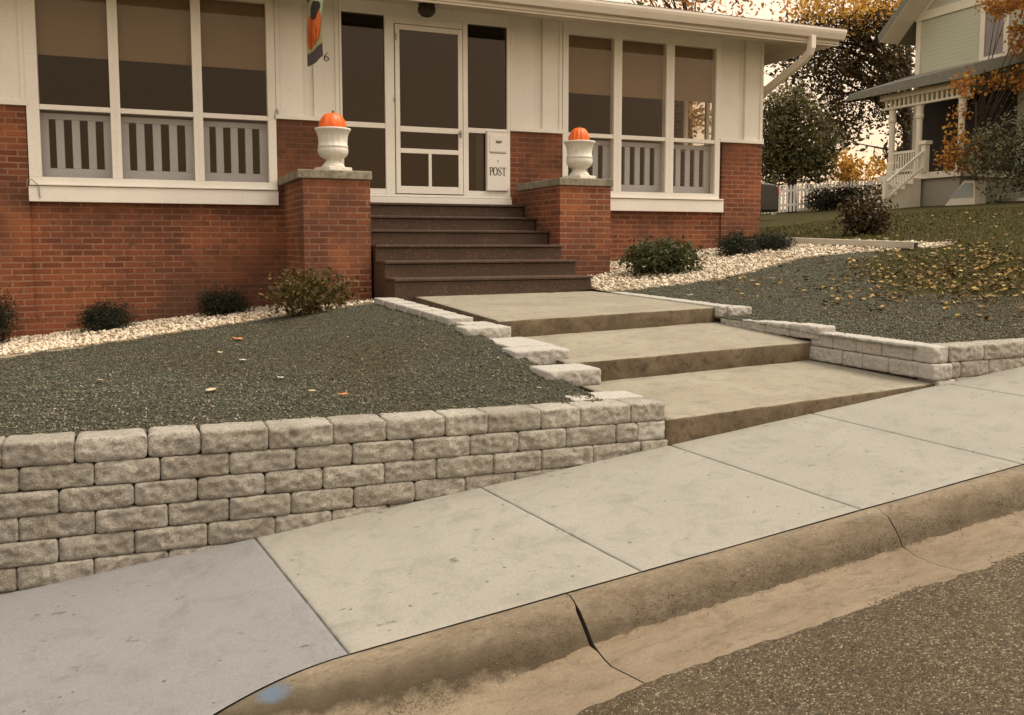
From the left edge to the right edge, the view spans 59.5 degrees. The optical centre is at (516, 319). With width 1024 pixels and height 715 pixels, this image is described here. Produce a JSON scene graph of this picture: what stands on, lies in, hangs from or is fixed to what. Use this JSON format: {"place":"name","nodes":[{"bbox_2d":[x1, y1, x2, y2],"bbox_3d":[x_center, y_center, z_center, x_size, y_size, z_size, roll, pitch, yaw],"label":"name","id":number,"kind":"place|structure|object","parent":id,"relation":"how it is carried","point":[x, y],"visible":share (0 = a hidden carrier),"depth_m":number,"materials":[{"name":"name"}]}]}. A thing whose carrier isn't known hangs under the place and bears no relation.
{"place":"outdoors","nodes":[
{"label":"outdoors","id":0,"kind":"place"},
{"bbox_2d":[0,366,1023,714],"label":"sidewalk","id":1,"kind":"structure","parent":0,"point":[210,630],"depth_m":3.84,"materials":[{"name":"concrete"}]},
{"bbox_2d":[0,207,1023,437],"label":"yard ground","id":2,"kind":"structure","parent":0,"point":[923,291],"depth_m":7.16,"materials":[{"name":"grey gravel"}]},
{"bbox_2d":[0,284,27,343],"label":"shrub","id":3,"kind":"object","parent":2,"relation":"on","point":[3,314],"visible":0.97,"depth_m":9.50,"materials":[{"name":"green plant"}]},
{"bbox_2d":[68,295,146,331],"bbox_3d":[-4.529,-0.012,9.952,0.743,0.528,0.696,2,5,24],"label":"shrub","id":4,"kind":"object","parent":2,"relation":"on","point":[103,316],"visible":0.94,"depth_m":9.86,"materials":[{"name":"green plant"}]},
{"bbox_2d":[0,298,373,355],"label":"gravel","id":5,"kind":"structure","parent":2,"relation":"on","point":[46,342],"depth_m":9.45,"materials":[{"name":"white gravel"}]},
{"bbox_2d":[186,279,253,316],"bbox_3d":[-3.424,-0.195,10.455,0.761,0.563,0.690,-1,5,-8],"label":"shrub","id":6,"kind":"object","parent":2,"relation":"on","point":[214,305],"visible":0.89,"depth_m":10.35,"materials":[{"name":"green plant"}]},
{"bbox_2d":[257,256,362,318],"bbox_3d":[-2.157,-0.260,9.435,1.091,0.817,1.052,-2,5,-23],"label":"shrub","id":7,"kind":"object","parent":2,"relation":"on","point":[306,298],"visible":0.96,"depth_m":9.29,"materials":[{"name":"green plant"}]},
{"bbox_2d":[279,169,371,307],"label":"brick pier","id":8,"kind":"structure","parent":2,"relation":"on","point":[327,218],"depth_m":9.87,"materials":[{"name":"brick"}]},
{"bbox_2d":[315,126,351,170],"bbox_3d":[-2.042,-1.883,9.965,0.394,0.475,0.394,-2,5,-23],"label":"urn","id":9,"kind":"object","parent":8,"relation":"on","point":[332,147],"visible":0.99,"depth_m":9.84,"materials":[{"name":"white stone"}]},
{"bbox_2d":[319,110,345,126],"bbox_3d":[-2.044,-2.143,9.943,0.297,0.349,0.299,-2,5,-23],"label":"pumpkin","id":10,"kind":"object","parent":9,"relation":"in","point":[332,118],"visible":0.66,"depth_m":9.83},
{"bbox_2d":[0,390,667,594],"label":"retaining wall","id":11,"kind":"structure","parent":2,"relation":"on","point":[104,508],"depth_m":4.22,"materials":[{"name":"stone"}]},
{"bbox_2d":[370,202,592,301],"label":"porch stairs","id":12,"kind":"structure","parent":2,"relation":"on","point":[429,249],"depth_m":10.34,"materials":[{"name":"brown paint"}]},
{"bbox_2d":[374,297,600,386],"bbox_3d":[-0.422,0.095,7.478,0.482,0.343,4.085,-2,5,-24],"label":"block edging","id":13,"kind":"object","parent":2,"relation":"on","point":[545,356],"visible":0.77,"depth_m":6.45,"materials":[{"name":"grey stone"}]},
{"bbox_2d":[515,177,613,291],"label":"brick pier","id":14,"kind":"structure","parent":2,"relation":"on","point":[572,215],"depth_m":11.05,"materials":[{"name":"brick"}]},
{"bbox_2d":[563,140,595,178],"bbox_3d":[0.781,-1.978,11.152,0.390,0.470,0.390,-2,5,-23],"label":"urn","id":15,"kind":"object","parent":14,"relation":"on","point":[579,160],"visible":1,"depth_m":11.02,"materials":[{"name":"white stone"}]},
{"bbox_2d":[569,126,589,139],"bbox_3d":[0.775,-2.226,11.128,0.262,0.344,0.263,-2,5,-23],"label":"pumpkin","id":16,"kind":"object","parent":15,"relation":"in","point":[578,133],"visible":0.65,"depth_m":11.03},
{"bbox_2d":[616,232,709,276],"bbox_3d":[1.711,-0.754,10.908,1.128,0.621,1.135,-2,5,-23],"label":"shrub","id":17,"kind":"object","parent":2,"relation":"on","point":[666,255],"visible":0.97,"depth_m":10.70,"materials":[{"name":"green plant"}]},
{"bbox_2d":[415,291,934,445],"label":"concrete steps","id":18,"kind":"structure","parent":2,"relation":"on","point":[699,371],"depth_m":6.54,"materials":[{"name":"beige concrete"}]},
{"bbox_2d":[604,292,835,339],"bbox_3d":[1.777,-0.081,8.422,0.343,0.210,3.396,-2,5,-23],"label":"block edging","id":19,"kind":"object","parent":2,"relation":"on","point":[775,327],"visible":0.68,"depth_m":7.53,"materials":[{"name":"grey stone"}]},
{"bbox_2d":[711,225,762,256],"bbox_3d":[2.989,-1.010,12.175,0.802,0.550,0.712,-2,5,-23],"label":"shrub","id":20,"kind":"object","parent":2,"relation":"on","point":[738,244],"visible":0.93,"depth_m":12.09,"materials":[{"name":"green plant"}]},
{"bbox_2d":[745,225,799,250],"bbox_3d":[3.561,-1.065,12.446,0.810,0.509,0.817,-2,5,-23],"label":"shrub","id":21,"kind":"object","parent":2,"relation":"on","point":[774,241],"visible":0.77,"depth_m":12.35,"materials":[{"name":"green plant"}]},
{"bbox_2d":[590,239,956,290],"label":"gravel","id":22,"kind":"structure","parent":2,"relation":"on","point":[722,262],"depth_m":11.24,"materials":[{"name":"beige gravel"}]},
{"bbox_2d":[786,237,917,247],"bbox_3d":[4.513,-1.051,12.251,0.124,0.152,1.981,-4,6,-37],"label":"downspout extension","id":23,"kind":"object","parent":22,"relation":"on","point":[878,243],"visible":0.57,"depth_m":12.04,"materials":[{"name":"paint"}]},
{"bbox_2d":[616,255,1023,342],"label":"mulch","id":24,"kind":"object","parent":2,"relation":"on","point":[948,331],"visible":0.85,"depth_m":8.06,"materials":[{"name":"grey gravel"}]},
{"bbox_2d":[708,212,1023,326],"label":"leaf litter","id":25,"kind":"object","parent":2,"relation":"on","point":[1015,268],"visible":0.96,"depth_m":9.55,"materials":[{"name":"plant"}]},
{"bbox_2d":[832,185,900,235],"bbox_3d":[5.253,-1.566,13.539,0.950,0.887,0.913,0,5,0],"label":"shrub","id":26,"kind":"object","parent":2,"relation":"on","point":[866,216],"visible":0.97,"depth_m":13.39,"materials":[{"name":"green plant"}]},
{"bbox_2d":[760,206,1023,304],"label":"grass","id":27,"kind":"structure","parent":2,"relation":"on","point":[981,210],"depth_m":12.49,"materials":[{"name":"plant"}]},
{"bbox_2d":[809,331,1023,385],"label":"retaining wall","id":28,"kind":"structure","parent":2,"relation":"on","point":[937,364],"depth_m":6.09,"materials":[{"name":"grey stone"}]},
{"bbox_2d":[591,289,917,377],"bbox_3d":[1.682,0.524,8.544,0.001,1.510,5.500,-2,5,-23],"label":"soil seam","id":29,"kind":"object","parent":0,"point":[717,319],"visible":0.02,"depth_m":8.17,"materials":[{"name":"brown soil"}]},
{"bbox_2d":[606,0,914,208],"label":"sky","id":30,"kind":"structure","parent":0,"point":[764,13],"materials":[{"name":"white"}]},
{"bbox_2d":[760,183,778,214],"bbox_3d":[4.154,-3.094,22.025,4.354,1.398,1.750,-2,5,-23],"label":"air conditioner","id":31,"kind":"object","parent":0,"point":[769,197],"visible":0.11,"depth_m":21.98,"materials":[{"name":"paint"}]},
{"bbox_2d":[576,555,1023,714],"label":"street","id":32,"kind":"structure","parent":0,"point":[955,646],"depth_m":2.90,"materials":[{"name":"grey asphalt"}]},
{"bbox_2d":[554,550,1023,713],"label":"gutter grit","id":33,"kind":"object","parent":32,"relation":"on","point":[1019,554],"visible":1,"depth_m":3.42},
{"bbox_2d":[760,201,1023,228],"bbox_3d":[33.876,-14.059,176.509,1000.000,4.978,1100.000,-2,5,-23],"label":"ground","id":34,"kind":"structure","parent":0,"point":[784,218],"depth_m":22.30,"materials":[{"name":"green plant"}]},
{"bbox_2d":[0,0,846,339],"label":"brick bungalow","id":35,"kind":"object","parent":34,"relation":"on","point":[152,152],"visible":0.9,"depth_m":11.64,"materials":[{"name":"red brick"}]},
{"bbox_2d":[21,0,278,204],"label":"window","id":36,"kind":"structure","parent":35,"relation":"in","point":[235,34],"depth_m":10.39,"materials":[{"name":"white paint"}]},
{"bbox_2d":[306,0,322,66],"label":"garden flag","id":37,"kind":"object","parent":35,"relation":"hanging from","point":[314,34],"visible":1,"depth_m":10.17,"materials":[{"name":"fabric"}]},
{"bbox_2d":[417,3,435,17],"bbox_3d":[-1.120,-3.853,11.157,0.230,0.180,0.230,-2,5,-23],"label":"ceiling light","id":38,"kind":"object","parent":35,"relation":"attached to","point":[426,10],"visible":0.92,"depth_m":11.08,"materials":[{"name":"black metal"}]},
{"bbox_2d":[394,24,462,194],"bbox_3d":[-1.129,-2.690,11.557,0.927,2.125,0.104,-2,5,-23],"label":"screen door","id":39,"kind":"structure","parent":35,"relation":"in","point":[458,190],"depth_m":11.60,"materials":[{"name":"white paint"}]},
{"bbox_2d":[486,130,508,190],"bbox_3d":[-0.262,-2.117,11.991,0.320,0.790,0.087,-2,5,-23],"label":"mailbox","id":40,"kind":"object","parent":35,"relation":"attached to","point":[496,160],"visible":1,"depth_m":11.96,"materials":[{"name":"white paint"}]},
{"bbox_2d":[562,21,723,212],"bbox_3d":[1.831,-2.858,12.896,2.655,2.588,0.255,-2,5,-23],"label":"window","id":41,"kind":"structure","parent":35,"relation":"in","point":[617,63],"depth_m":12.94,"materials":[{"name":"white paint"}]},
{"bbox_2d":[681,101,710,151],"bbox_3d":[3.140,-3.312,14.771,0.080,1.000,1.400,-2,5,-23],"label":"window","id":42,"kind":"structure","parent":35,"relation":"in","point":[684,128],"depth_m":15.32,"materials":[{"name":"white paint"}]},
{"bbox_2d":[625,0,766,144],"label":"tree","id":43,"kind":"object","parent":34,"relation":"on","point":[684,5],"visible":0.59,"depth_m":50.55,"materials":[{"name":"orange plant"}]},
{"bbox_2d":[688,101,711,144],"bbox_3d":[6.553,-6.797,34.877,4.168,5.862,2.023,-2,5,-23],"label":"yellow tree","id":44,"kind":"object","parent":34,"relation":"on","point":[692,117],"visible":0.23,"depth_m":34.77,"materials":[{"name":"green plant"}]},
{"bbox_2d":[761,75,857,212],"bbox_3d":[9.611,-5.934,30.803,4.171,4.699,2.969,-3,6,-35],"label":"evergreen tree","id":45,"kind":"object","parent":34,"relation":"on","point":[792,153],"visible":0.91,"depth_m":30.22,"materials":[{"name":"green plant"}]},
{"bbox_2d":[761,179,881,214],"bbox_3d":[11.110,-4.197,30.549,7.600,1.514,0.160,-2,5,-23],"label":"picket fence","id":46,"kind":"object","parent":34,"relation":"on","point":[805,189],"visible":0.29,"depth_m":29.75,"materials":[{"name":"white paint"}]},
{"bbox_2d":[800,183,877,211],"bbox_3d":[10.804,-4.006,29.769,3.195,1.209,1.054,-2,5,-23],"label":"hedge","id":47,"kind":"object","parent":34,"relation":"on","point":[826,199],"visible":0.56,"depth_m":29.47,"materials":[{"name":"green plant"}]},
{"bbox_2d":[764,0,915,173],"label":"shade tree","id":48,"kind":"object","parent":34,"relation":"on","point":[896,63],"visible":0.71,"depth_m":41.92,"materials":[{"name":"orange plant"}]},
{"bbox_2d":[817,101,902,179],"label":"tree","id":49,"kind":"object","parent":34,"relation":"on","point":[886,148],"visible":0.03,"depth_m":63.99,"materials":[{"name":"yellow plant"}]},
{"bbox_2d":[826,141,897,185],"bbox_3d":[13.765,-5.722,35.889,4.109,2.703,2.050,-2,5,-23],"label":"yellow tree","id":50,"kind":"object","parent":34,"relation":"on","point":[853,173],"visible":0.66,"depth_m":35.51,"materials":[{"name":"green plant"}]},
{"bbox_2d":[864,179,898,206],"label":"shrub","id":51,"kind":"object","parent":34,"relation":"on","point":[877,192],"visible":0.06,"depth_m":25.95,"materials":[{"name":"green plant"}]},
{"bbox_2d":[846,0,1023,208],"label":"green house","id":52,"kind":"structure","parent":34,"relation":"on","point":[948,39],"depth_m":26.33,"materials":[{"name":"green wood"}]},
{"bbox_2d":[945,181,985,205],"bbox_3d":[12.163,-3.401,24.349,0.412,0.712,1.019,-2,5,-23],"label":"cellar door","id":53,"kind":"structure","parent":52,"relation":"in","point":[966,194],"depth_m":23.99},
{"bbox_2d":[979,0,1009,60],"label":"window","id":54,"kind":"structure","parent":52,"relation":"in","point":[986,27],"depth_m":25.93,"materials":[{"name":"white wood"}]},
{"bbox_2d":[933,0,1023,180],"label":"maple sapling","id":55,"kind":"object","parent":34,"relation":"on","point":[1008,9],"visible":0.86,"depth_m":24.00,"materials":[{"name":"orange plant"}]},
{"bbox_2d":[947,105,1023,203],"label":"dogwood tree","id":56,"kind":"object","parent":34,"relation":"on","point":[997,153],"visible":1,"depth_m":22.99,"materials":[{"name":"green plant"}]},
{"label":"kerb bed","id":57,"kind":"structure","parent":34,"relation":"on","visible":0},
{"bbox_2d":[217,465,1023,714],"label":"kerb","id":58,"kind":"structure","parent":57,"relation":"on","point":[614,654],"depth_m":3.29,"materials":[{"name":"concrete"}]},
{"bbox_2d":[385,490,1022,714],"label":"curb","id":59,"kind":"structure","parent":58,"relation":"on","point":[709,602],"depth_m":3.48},
{"bbox_2d":[777,198,1023,211],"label":"path","id":60,"kind":"structure","parent":0,"point":[1013,199],"depth_m":23.63,"materials":[{"name":"concrete"}]}
]}

